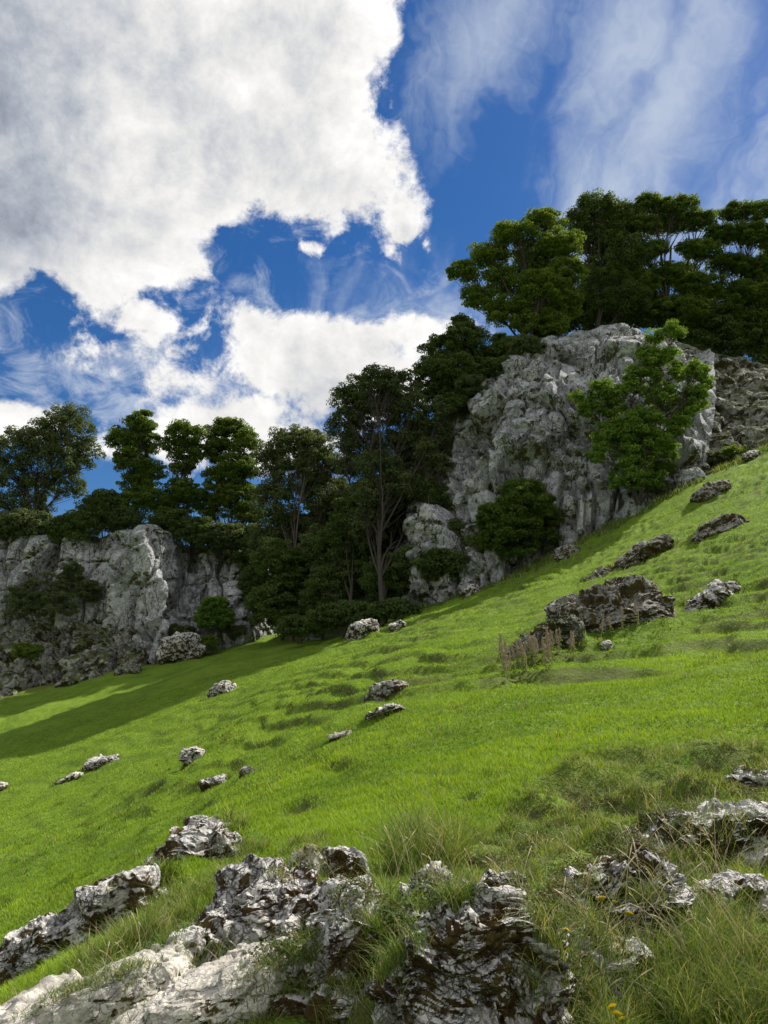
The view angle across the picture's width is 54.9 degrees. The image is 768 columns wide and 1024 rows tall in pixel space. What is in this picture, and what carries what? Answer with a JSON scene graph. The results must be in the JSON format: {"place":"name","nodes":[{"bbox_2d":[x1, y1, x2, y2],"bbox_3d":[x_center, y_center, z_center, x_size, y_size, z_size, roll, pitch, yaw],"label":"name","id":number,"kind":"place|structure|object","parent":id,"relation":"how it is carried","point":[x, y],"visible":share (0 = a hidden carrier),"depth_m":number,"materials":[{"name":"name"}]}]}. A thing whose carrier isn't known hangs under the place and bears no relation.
{"place":"outdoors","nodes":[
{"label":"outdoors","id":0,"kind":"place"},
{"bbox_2d":[0,447,767,1023],"bbox_3d":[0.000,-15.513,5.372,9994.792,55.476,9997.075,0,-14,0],"label":"hillside terrain","id":1,"kind":"structure","parent":0,"point":[26,713],"depth_m":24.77,"materials":[{"name":"green plant"}]},
{"bbox_2d":[0,508,53,548],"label":"shrub","id":2,"kind":"object","parent":1,"relation":"on","point":[21,522],"visible":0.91,"depth_m":83.48,"materials":[{"name":"green plant"}]},
{"bbox_2d":[0,912,62,986],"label":"outcrop","id":3,"kind":"object","parent":1,"relation":"on","point":[29,942],"visible":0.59,"depth_m":4.70,"materials":[{"name":"stone"}]},
{"bbox_2d":[0,401,106,517],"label":"broadleaf tree","id":4,"kind":"object","parent":1,"relation":"on","point":[50,440],"visible":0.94,"depth_m":89.36,"materials":[{"name":"green plant"}]},
{"bbox_2d":[41,509,103,561],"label":"shrub","id":5,"kind":"object","parent":1,"relation":"on","point":[69,524],"visible":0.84,"depth_m":83.59,"materials":[{"name":"green plant"}]},
{"bbox_2d":[26,863,166,973],"bbox_3d":[-1.940,2.864,4.991,1.047,0.924,0.692,4,-15,-16],"label":"outcrop","id":6,"kind":"object","parent":1,"relation":"on","point":[92,903],"visible":0.41,"depth_m":4.83,"materials":[{"name":"stone"}]},
{"bbox_2d":[0,940,195,1023],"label":"slab","id":7,"kind":"structure","parent":1,"relation":"on","point":[102,997],"depth_m":2.68,"materials":[{"name":"stone"}]},
{"bbox_2d":[73,488,123,566],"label":"shrub","id":8,"kind":"object","parent":1,"relation":"on","point":[98,502],"visible":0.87,"depth_m":83.99,"materials":[{"name":"green plant"}]},
{"bbox_2d":[82,754,118,771],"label":"boulder","id":9,"kind":"object","parent":1,"relation":"on","point":[90,764],"visible":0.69,"depth_m":36.59,"materials":[{"name":"stone"}]},
{"bbox_2d":[0,611,217,697],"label":"rocky bank","id":10,"kind":"structure","parent":1,"relation":"on","point":[74,653],"depth_m":74.32,"materials":[{"name":"stone"}]},
{"bbox_2d":[10,642,45,661],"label":"shrub","id":11,"kind":"object","parent":10,"relation":"on","point":[23,649],"visible":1,"depth_m":72.45,"materials":[{"name":"green plant"}]},
{"bbox_2d":[100,504,144,539],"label":"shrub","id":12,"kind":"object","parent":1,"relation":"on","point":[125,518],"visible":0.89,"depth_m":84.17,"materials":[{"name":"green plant"}]},
{"bbox_2d":[114,661,141,675],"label":"boulder","id":13,"kind":"object","parent":1,"relation":"on","point":[133,667],"visible":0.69,"depth_m":69.04,"materials":[{"name":"stone"}]},
{"bbox_2d":[0,524,276,663],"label":"cliff","id":14,"kind":"structure","parent":1,"relation":"on","point":[139,572],"depth_m":80.41,"materials":[{"name":"stone"}]},
{"bbox_2d":[0,572,79,624],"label":"bush","id":15,"kind":"object","parent":14,"relation":"on","point":[28,603],"visible":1,"depth_m":76.78,"materials":[{"name":"green plant"}]},
{"bbox_2d":[58,562,102,603],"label":"bush","id":16,"kind":"object","parent":14,"relation":"on","point":[70,573],"visible":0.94,"depth_m":79.30,"materials":[{"name":"green plant"}]},
{"bbox_2d":[168,623,197,636],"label":"shrub","id":17,"kind":"object","parent":14,"relation":"on","point":[179,628],"visible":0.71,"depth_m":75.89,"materials":[{"name":"green plant"}]},
{"bbox_2d":[192,595,235,633],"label":"bush","id":18,"kind":"object","parent":14,"relation":"on","point":[217,611],"visible":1,"depth_m":75.38,"materials":[{"name":"green plant"}]},
{"bbox_2d":[216,625,248,643],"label":"shrub","id":19,"kind":"object","parent":14,"relation":"on","point":[232,632],"visible":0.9,"depth_m":76.60,"materials":[{"name":"green plant"}]},
{"bbox_2d":[236,563,266,614],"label":"bush","id":20,"kind":"object","parent":14,"relation":"on","point":[249,579],"visible":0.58,"depth_m":79.91,"materials":[{"name":"green plant"}]},
{"bbox_2d":[103,409,174,526],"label":"broadleaf tree","id":21,"kind":"object","parent":1,"relation":"on","point":[134,440],"visible":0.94,"depth_m":87.30,"materials":[{"name":"green plant"}]},
{"bbox_2d":[140,505,189,535],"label":"shrub","id":22,"kind":"object","parent":1,"relation":"on","point":[165,518],"visible":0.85,"depth_m":83.79,"materials":[{"name":"green plant"}]},
{"bbox_2d":[155,631,205,664],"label":"boulder","id":23,"kind":"object","parent":1,"relation":"on","point":[177,646],"visible":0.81,"depth_m":72.22,"materials":[{"name":"stone"}]},
{"bbox_2d":[152,418,209,544],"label":"broadleaf tree","id":24,"kind":"object","parent":1,"relation":"on","point":[181,442],"visible":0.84,"depth_m":88.27,"materials":[{"name":"green plant"}]},
{"bbox_2d":[131,815,242,869],"bbox_3d":[-1.602,2.915,6.038,0.964,0.808,0.697,0,-14,0],"label":"outcrop","id":25,"kind":"object","parent":1,"relation":"on","point":[204,835],"visible":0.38,"depth_m":5.90,"materials":[{"name":"stone"}]},
{"bbox_2d":[158,920,225,967],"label":"boulder","id":26,"kind":"object","parent":1,"relation":"on","point":[195,931],"visible":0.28,"depth_m":2.98,"materials":[{"name":"stone"}]},
{"bbox_2d":[179,746,204,765],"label":"boulder","id":27,"kind":"object","parent":1,"relation":"on","point":[186,755],"visible":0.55,"depth_m":25.21,"materials":[{"name":"stone"}]},
{"bbox_2d":[171,516,216,592],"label":"shrub","id":28,"kind":"object","parent":1,"relation":"on","point":[193,527],"visible":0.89,"depth_m":83.46,"materials":[{"name":"green plant"}]},
{"bbox_2d":[109,936,301,1023],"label":"slab","id":29,"kind":"structure","parent":1,"relation":"on","point":[199,983],"depth_m":2.55,"materials":[{"name":"stone"}]},
{"bbox_2d":[198,634,220,651],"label":"shrub","id":30,"kind":"object","parent":1,"relation":"on","point":[209,640],"visible":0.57,"depth_m":73.98,"materials":[{"name":"green plant"}]},
{"bbox_2d":[198,774,226,790],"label":"boulder","id":31,"kind":"object","parent":1,"relation":"on","point":[204,784],"visible":0.56,"depth_m":17.16,"materials":[{"name":"stone"}]},
{"bbox_2d":[194,521,245,578],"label":"shrub","id":32,"kind":"object","parent":1,"relation":"on","point":[224,536],"visible":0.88,"depth_m":83.28,"materials":[{"name":"green plant"}]},
{"bbox_2d":[207,680,236,698],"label":"boulder","id":33,"kind":"object","parent":1,"relation":"on","point":[221,687],"visible":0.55,"depth_m":48.31,"materials":[{"name":"stone"}]},
{"bbox_2d":[187,416,267,526],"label":"broadleaf tree","id":34,"kind":"object","parent":1,"relation":"on","point":[230,475],"visible":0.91,"depth_m":88.93,"materials":[{"name":"green plant"}]},
{"bbox_2d":[230,523,267,571],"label":"shrub","id":35,"kind":"object","parent":1,"relation":"on","point":[242,557],"visible":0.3,"depth_m":83.18,"materials":[{"name":"green plant"}]},
{"bbox_2d":[188,853,321,954],"bbox_3d":[-0.546,1.793,3.233,0.608,0.519,0.538,0,-14,0],"label":"outcrop","id":36,"kind":"object","parent":1,"relation":"on","point":[246,888],"visible":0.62,"depth_m":3.15,"materials":[{"name":"stone"}]},
{"bbox_2d":[241,536,314,639],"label":"broadleaf tree","id":37,"kind":"object","parent":1,"relation":"on","point":[273,598],"visible":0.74,"depth_m":74.34,"materials":[{"name":"green plant"}]},
{"bbox_2d":[241,423,342,640],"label":"broadleaf tree","id":38,"kind":"object","parent":1,"relation":"on","point":[315,473],"visible":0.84,"depth_m":81.95,"materials":[{"name":"green plant"}]},
{"bbox_2d":[267,938,324,1016],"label":"outcrop","id":39,"kind":"object","parent":1,"relation":"on","point":[292,1003],"visible":0.23,"depth_m":2.55,"materials":[{"name":"stone"}]},
{"bbox_2d":[272,613,325,644],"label":"bush","id":40,"kind":"object","parent":1,"relation":"on","point":[299,628],"visible":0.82,"depth_m":65.04,"materials":[{"name":"green plant"}]},
{"bbox_2d":[297,523,331,639],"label":"broadleaf tree","id":41,"kind":"object","parent":1,"relation":"on","point":[304,545],"visible":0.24,"depth_m":73.75,"materials":[{"name":"green plant"}]},
{"bbox_2d":[263,875,382,941],"bbox_3d":[-0.217,1.809,3.059,0.629,0.542,0.428,0,-14,0],"label":"outcrop","id":42,"kind":"object","parent":1,"relation":"on","point":[321,907],"visible":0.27,"depth_m":3.02,"materials":[{"name":"stone"}]},
{"bbox_2d":[286,844,368,879],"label":"outcrop","id":43,"kind":"object","parent":1,"relation":"on","point":[344,857],"visible":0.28,"depth_m":3.89,"materials":[{"name":"stone"}]},
{"bbox_2d":[304,979,370,1023],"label":"boulder","id":44,"kind":"object","parent":1,"relation":"on","point":[310,1010],"visible":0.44,"depth_m":2.40,"materials":[{"name":"stone"}]},
{"bbox_2d":[304,599,379,638],"bbox_3d":[-3.188,8.934,61.962,7.154,3.468,3.245,0,-14,0],"label":"bush","id":45,"kind":"object","parent":1,"relation":"on","point":[330,616],"visible":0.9,"depth_m":61.46,"materials":[{"name":"green plant"}]},
{"bbox_2d":[304,484,381,636],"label":"evergreen tree","id":46,"kind":"object","parent":1,"relation":"on","point":[347,557],"visible":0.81,"depth_m":69.98,"materials":[{"name":"green plant"}]},
{"bbox_2d":[318,885,383,987],"bbox_3d":[-0.024,1.699,2.614,0.461,0.687,0.450,0,-14,0],"label":"outcrop","id":47,"kind":"object","parent":1,"relation":"on","point":[338,938],"visible":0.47,"depth_m":2.51,"materials":[{"name":"stone"}]},
{"bbox_2d":[345,618,380,641],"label":"boulder","id":48,"kind":"object","parent":1,"relation":"on","point":[358,630],"visible":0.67,"depth_m":47.36,"materials":[{"name":"stone"}]},
{"bbox_2d":[363,979,401,1023],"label":"outcrop","id":49,"kind":"object","parent":1,"relation":"on","point":[370,988],"visible":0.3,"depth_m":2.29,"materials":[{"name":"stone"}]},
{"bbox_2d":[0,442,767,1023],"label":"tall grass","id":50,"kind":"structure","parent":1,"relation":"on","point":[680,1006],"depth_m":2.93,"materials":[{"name":"green plant"}]},
{"bbox_2d":[357,550,411,601],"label":"bush","id":51,"kind":"object","parent":1,"relation":"on","point":[396,577],"visible":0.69,"depth_m":65.86,"materials":[{"name":"green plant"}]},
{"bbox_2d":[365,703,404,720],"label":"boulder","id":52,"kind":"object","parent":1,"relation":"on","point":[379,711],"visible":0.66,"depth_m":15.04,"materials":[{"name":"stone"}]},
{"bbox_2d":[362,678,408,702],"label":"boulder","id":53,"kind":"object","parent":1,"relation":"on","point":[377,692],"visible":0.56,"depth_m":19.73,"materials":[{"name":"stone"}]},
{"bbox_2d":[322,362,457,626],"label":"broadleaf tree","id":54,"kind":"object","parent":1,"relation":"on","point":[390,489],"visible":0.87,"depth_m":74.38,"materials":[{"name":"green plant"}]},
{"bbox_2d":[366,597,422,621],"bbox_3d":[0.839,8.008,59.911,4.636,2.370,2.476,0,-14,0],"label":"bush","id":55,"kind":"object","parent":1,"relation":"on","point":[394,607],"visible":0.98,"depth_m":59.53,"materials":[{"name":"green plant"}]},
{"bbox_2d":[371,907,424,964],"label":"outcrop","id":56,"kind":"object","parent":1,"relation":"on","point":[396,931],"visible":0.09,"depth_m":2.53,"materials":[{"name":"stone"}]},
{"bbox_2d":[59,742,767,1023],"bbox_3d":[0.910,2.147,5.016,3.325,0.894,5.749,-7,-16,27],"label":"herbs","id":57,"kind":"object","parent":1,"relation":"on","point":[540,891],"visible":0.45,"depth_m":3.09,"materials":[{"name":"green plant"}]},
{"bbox_2d":[78,786,767,1023],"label":"seeding grass","id":58,"kind":"structure","parent":1,"relation":"on","point":[643,902],"depth_m":2.83,"materials":[{"name":"plant"}]},
{"bbox_2d":[398,861,454,903],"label":"outcrop","id":59,"kind":"object","parent":1,"relation":"on","point":[404,885],"visible":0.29,"depth_m":3.10,"materials":[{"name":"stone"}]},
{"bbox_2d":[383,882,577,1023],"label":"outcrop","id":60,"kind":"object","parent":1,"relation":"on","point":[460,965],"visible":0.81,"depth_m":2.23,"materials":[{"name":"stone"}]},
{"bbox_2d":[460,868,530,892],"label":"outcrop","id":61,"kind":"object","parent":1,"relation":"on","point":[491,877],"visible":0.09,"depth_m":3.04,"materials":[{"name":"stone"}]},
{"bbox_2d":[463,477,564,570],"bbox_3d":[11.151,0.999,62.875,8.837,8.355,5.372,0,-14,0],"label":"bush","id":62,"kind":"object","parent":1,"relation":"on","point":[523,517],"visible":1,"depth_m":61.89,"materials":[{"name":"green plant"}]},
{"bbox_2d":[445,206,590,339],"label":"broadleaf tree","id":63,"kind":"object","parent":1,"relation":"on","point":[539,280],"visible":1,"depth_m":86.81,"materials":[{"name":"green plant"}]},
{"bbox_2d":[502,614,584,661],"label":"outcrop","id":64,"kind":"object","parent":1,"relation":"on","point":[568,624],"visible":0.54,"depth_m":22.13,"materials":[{"name":"stone"}]},
{"bbox_2d":[390,323,716,618],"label":"cliff","id":65,"kind":"structure","parent":1,"relation":"on","point":[539,429],"depth_m":68.21,"materials":[{"name":"stone"}]},
{"bbox_2d":[408,563,428,599],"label":"boulder","id":66,"kind":"object","parent":65,"relation":"on","point":[419,587],"visible":0.86,"depth_m":63.80,"materials":[{"name":"stone"}]},
{"bbox_2d":[406,475,452,513],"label":"bush","id":67,"kind":"object","parent":65,"relation":"on","point":[431,487],"visible":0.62,"depth_m":71.52,"materials":[{"name":"green plant"}]},
{"bbox_2d":[408,440,455,503],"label":"broadleaf tree","id":68,"kind":"object","parent":65,"relation":"on","point":[442,460],"visible":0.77,"depth_m":72.75,"materials":[{"name":"green plant"}]},
{"bbox_2d":[408,545,469,586],"bbox_3d":[4.878,4.710,63.575,5.662,3.439,3.180,-5,-15,18],"label":"bush","id":69,"kind":"object","parent":65,"relation":"on","point":[451,562],"visible":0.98,"depth_m":62.94,"materials":[{"name":"green plant"}]},
{"bbox_2d":[429,517,473,548],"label":"bush","id":70,"kind":"object","parent":65,"relation":"on","point":[457,525],"visible":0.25,"depth_m":65.59,"materials":[{"name":"green plant"}]},
{"bbox_2d":[435,392,470,423],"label":"shrub","id":71,"kind":"object","parent":65,"relation":"on","point":[460,403],"visible":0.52,"depth_m":77.39,"materials":[{"name":"green plant"}]},
{"bbox_2d":[409,312,532,403],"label":"broadleaf tree","id":72,"kind":"object","parent":65,"relation":"on","point":[462,339],"visible":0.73,"depth_m":80.79,"materials":[{"name":"green plant"}]},
{"bbox_2d":[452,373,493,400],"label":"shrub","id":73,"kind":"object","parent":65,"relation":"on","point":[469,385],"visible":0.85,"depth_m":77.71,"materials":[{"name":"green plant"}]},
{"bbox_2d":[460,546,524,579],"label":"boulder","id":74,"kind":"object","parent":65,"relation":"on","point":[474,571],"visible":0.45,"depth_m":62.55,"materials":[{"name":"stone"}]},
{"bbox_2d":[479,355,509,379],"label":"shrub","id":75,"kind":"object","parent":65,"relation":"on","point":[490,367],"visible":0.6,"depth_m":78.44,"materials":[{"name":"green plant"}]},
{"bbox_2d":[507,334,548,357],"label":"shrub","id":76,"kind":"object","parent":65,"relation":"on","point":[533,345],"visible":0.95,"depth_m":78.91,"materials":[{"name":"green plant"}]},
{"bbox_2d":[644,478,671,498],"bbox_3d":[22.326,-1.883,60.884,2.769,1.736,1.594,0,-14,0],"label":"shrub","id":77,"kind":"object","parent":65,"relation":"on","point":[660,491],"visible":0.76,"depth_m":60.54,"materials":[{"name":"green plant"}]},
{"bbox_2d":[646,459,679,476],"bbox_3d":[23.448,-3.453,61.911,3.014,1.919,2.104,-5,-15,20],"label":"shrub","id":78,"kind":"object","parent":65,"relation":"on","point":[670,468],"visible":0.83,"depth_m":61.53,"materials":[{"name":"green plant"}]},
{"bbox_2d":[553,544,580,561],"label":"boulder","id":79,"kind":"object","parent":1,"relation":"on","point":[561,552],"visible":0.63,"depth_m":56.01,"materials":[{"name":"stone"}]},
{"bbox_2d":[559,309,589,335],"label":"shrub","id":80,"kind":"object","parent":1,"relation":"on","point":[577,322],"visible":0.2,"depth_m":93.43,"materials":[{"name":"green plant"}]},
{"bbox_2d":[547,888,605,934],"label":"outcrop","id":81,"kind":"object","parent":1,"relation":"on","point":[579,901],"visible":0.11,"depth_m":2.85,"materials":[{"name":"stone"}]},
{"bbox_2d":[560,187,654,327],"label":"broadleaf tree","id":82,"kind":"object","parent":1,"relation":"on","point":[610,239],"visible":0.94,"depth_m":93.59,"materials":[{"name":"green plant"}]},
{"bbox_2d":[544,574,676,632],"bbox_3d":[7.629,3.733,25.019,4.793,3.172,2.835,0,-14,0],"label":"outcrop","id":83,"kind":"object","parent":1,"relation":"on","point":[588,607],"visible":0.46,"depth_m":24.41,"materials":[{"name":"stone"}]},
{"bbox_2d":[566,927,656,995],"bbox_3d":[0.760,1.634,2.611,0.392,0.315,0.284,0,-14,0],"label":"outcrop","id":84,"kind":"object","parent":1,"relation":"on","point":[639,956],"visible":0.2,"depth_m":2.53,"materials":[{"name":"stone"}]},
{"bbox_2d":[560,841,699,951],"bbox_3d":[0.982,1.660,2.967,0.612,0.631,0.445,0,-14,0],"label":"outcrop","id":85,"kind":"object","parent":1,"relation":"on","point":[609,865],"visible":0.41,"depth_m":2.89,"materials":[{"name":"stone"}]},
{"bbox_2d":[603,533,673,571],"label":"outcrop","id":86,"kind":"object","parent":1,"relation":"on","point":[643,551],"visible":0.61,"depth_m":41.17,"materials":[{"name":"stone"}]},
{"bbox_2d":[566,318,715,505],"bbox_3d":[21.705,-8.595,61.689,12.850,16.463,4.181,0,-14,0],"label":"bush","id":87,"kind":"object","parent":1,"relation":"on","point":[639,442],"visible":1,"depth_m":61.58,"materials":[{"name":"green plant"}]},
{"bbox_2d":[627,295,691,335],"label":"shrub","id":88,"kind":"object","parent":1,"relation":"on","point":[645,322],"visible":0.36,"depth_m":93.85,"materials":[{"name":"green plant"}]},
{"bbox_2d":[618,189,728,338],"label":"broadleaf tree","id":89,"kind":"object","parent":1,"relation":"on","point":[670,215],"visible":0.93,"depth_m":93.87,"materials":[{"name":"green plant"}]},
{"bbox_2d":[673,467,706,487],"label":"boulder","id":90,"kind":"object","parent":1,"relation":"on","point":[689,474],"visible":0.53,"depth_m":60.36,"materials":[{"name":"stone"}]},
{"bbox_2d":[667,327,721,352],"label":"shrub","id":91,"kind":"object","parent":1,"relation":"on","point":[698,342],"visible":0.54,"depth_m":92.63,"materials":[{"name":"green plant"}]},
{"bbox_2d":[625,797,767,868],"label":"outcrop","id":92,"kind":"object","parent":1,"relation":"on","point":[740,841],"visible":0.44,"depth_m":3.92,"materials":[{"name":"stone"}]},
{"bbox_2d":[684,579,733,611],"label":"outcrop","id":93,"kind":"object","parent":1,"relation":"on","point":[714,593],"visible":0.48,"depth_m":26.05,"materials":[{"name":"stone"}]},
{"bbox_2d":[690,479,731,502],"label":"outcrop","id":94,"kind":"object","parent":1,"relation":"on","point":[706,491],"visible":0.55,"depth_m":51.50,"materials":[{"name":"stone"}]},
{"bbox_2d":[685,308,743,347],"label":"shrub","id":95,"kind":"object","parent":1,"relation":"on","point":[726,328],"visible":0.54,"depth_m":92.81,"materials":[{"name":"green plant"}]},
{"bbox_2d":[665,338,767,490],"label":"rocky hillside","id":96,"kind":"structure","parent":1,"relation":"on","point":[741,411],"depth_m":74.87,"materials":[{"name":"stone"}]},
{"bbox_2d":[701,449,729,466],"bbox_3d":[28.453,-4.512,63.783,3.272,1.829,1.688,0,-14,0],"label":"shrub","id":97,"kind":"object","parent":96,"relation":"on","point":[717,457],"visible":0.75,"depth_m":63.59,"materials":[{"name":"green plant"}]},
{"bbox_2d":[691,513,748,543],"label":"outcrop","id":98,"kind":"object","parent":1,"relation":"on","point":[723,522],"visible":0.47,"depth_m":40.06,"materials":[{"name":"stone"}]},
{"bbox_2d":[694,296,753,353],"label":"shrub","id":99,"kind":"object","parent":1,"relation":"on","point":[720,306],"visible":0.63,"depth_m":93.28,"materials":[{"name":"green plant"}]},
{"bbox_2d":[693,869,767,923],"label":"outcrop","id":100,"kind":"object","parent":1,"relation":"on","point":[761,880],"visible":0.28,"depth_m":3.08,"materials":[{"name":"stone"}]},
{"bbox_2d":[699,197,767,356],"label":"broadleaf tree","id":101,"kind":"object","parent":1,"relation":"on","point":[744,290],"visible":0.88,"depth_m":95.23,"materials":[{"name":"green plant"}]},
{"bbox_2d":[721,444,751,457],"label":"shrub","id":102,"kind":"object","parent":1,"relation":"on","point":[731,451],"visible":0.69,"depth_m":63.83,"materials":[{"name":"green plant"}]},
{"bbox_2d":[713,317,767,361],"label":"shrub","id":103,"kind":"object","parent":1,"relation":"on","point":[729,345],"visible":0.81,"depth_m":93.35,"materials":[{"name":"green plant"}]},
{"bbox_2d":[723,765,767,789],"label":"outcrop","id":104,"kind":"object","parent":1,"relation":"on","point":[743,778],"visible":0.45,"depth_m":5.37,"materials":[{"name":"stone"}]},
{"bbox_2d":[0,0,767,545],"label":"sky","id":105,"kind":"structure","parent":0,"point":[210,209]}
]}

